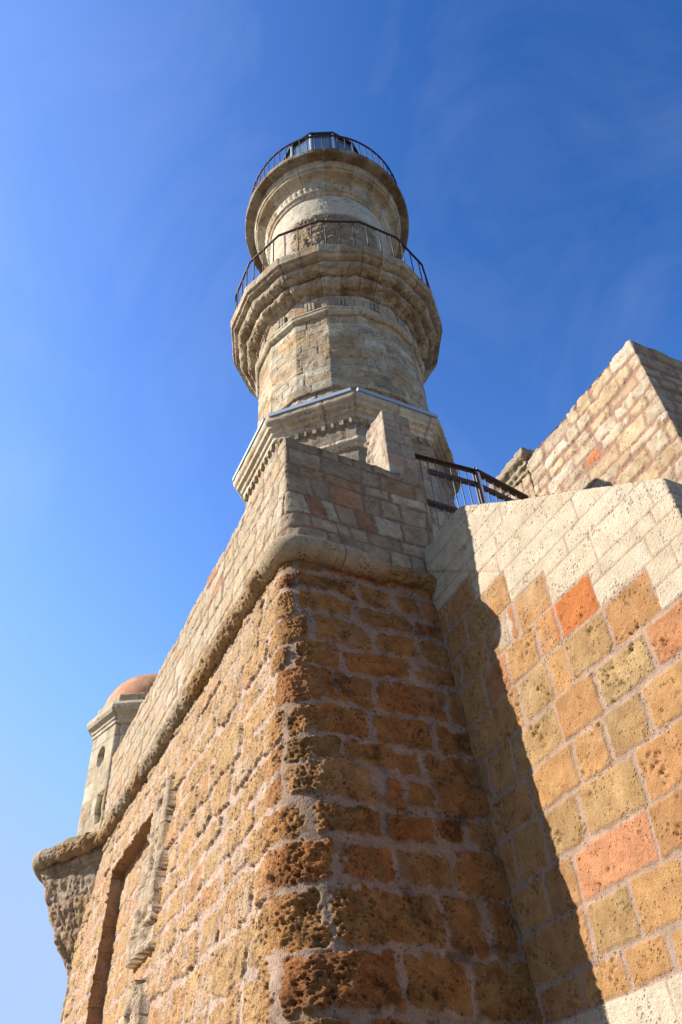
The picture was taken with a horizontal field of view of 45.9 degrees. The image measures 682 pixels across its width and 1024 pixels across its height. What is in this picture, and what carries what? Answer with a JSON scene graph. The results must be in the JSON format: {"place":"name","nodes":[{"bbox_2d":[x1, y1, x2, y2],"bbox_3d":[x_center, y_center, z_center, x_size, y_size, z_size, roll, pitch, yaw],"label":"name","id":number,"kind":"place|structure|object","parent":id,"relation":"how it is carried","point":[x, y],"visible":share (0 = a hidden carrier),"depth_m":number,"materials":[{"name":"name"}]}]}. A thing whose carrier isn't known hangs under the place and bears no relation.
{"place":"outdoors","nodes":[
{"label":"outdoors","id":0,"kind":"place"},
{"bbox_2d":[0,0,681,1023],"label":"sky","id":1,"kind":"structure","parent":0,"point":[532,149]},
{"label":"ground","id":2,"kind":"structure","parent":0,"visible":0},
{"bbox_2d":[32,410,542,1023],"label":"stone bastion","id":3,"kind":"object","parent":2,"relation":"on","point":[296,826],"visible":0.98,"depth_m":6.40,"materials":[{"name":"stone"}]},
{"bbox_2d":[41,674,157,1022],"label":"domed turret","id":4,"kind":"object","parent":3,"relation":"on","point":[69,885],"visible":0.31,"depth_m":12.36,"materials":[{"name":"stone"}]},
{"bbox_2d":[230,131,460,537],"bbox_3d":[-0.087,-3.620,17.762,4.648,19.200,4.634,16,-47,-20],"label":"lighthouse","id":5,"kind":"object","parent":3,"relation":"on","point":[336,328],"visible":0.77,"depth_m":16.17,"materials":[{"name":"stone"}]},
{"bbox_2d":[414,453,528,535],"bbox_3d":[1.542,0.058,9.037,1.616,1.660,0.085,16,-47,-20],"label":"iron railing","id":6,"kind":"object","parent":3,"relation":"on","point":[478,475],"visible":0.46,"depth_m":9.39,"materials":[{"name":"metal"}]},
{"bbox_2d":[489,447,537,499],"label":"capped stone pier","id":7,"kind":"structure","parent":3,"relation":"on","point":[516,473],"depth_m":10.04,"materials":[{"name":"stone"}]},
{"bbox_2d":[527,340,681,495],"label":"terrace wall","id":8,"kind":"structure","parent":3,"relation":"on","point":[621,423],"depth_m":8.61,"materials":[{"name":"stone"}]},
{"bbox_2d":[425,478,681,1023],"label":"stair wall","id":9,"kind":"structure","parent":2,"relation":"on","point":[560,619],"depth_m":5.21,"materials":[{"name":"stone"}]}
]}

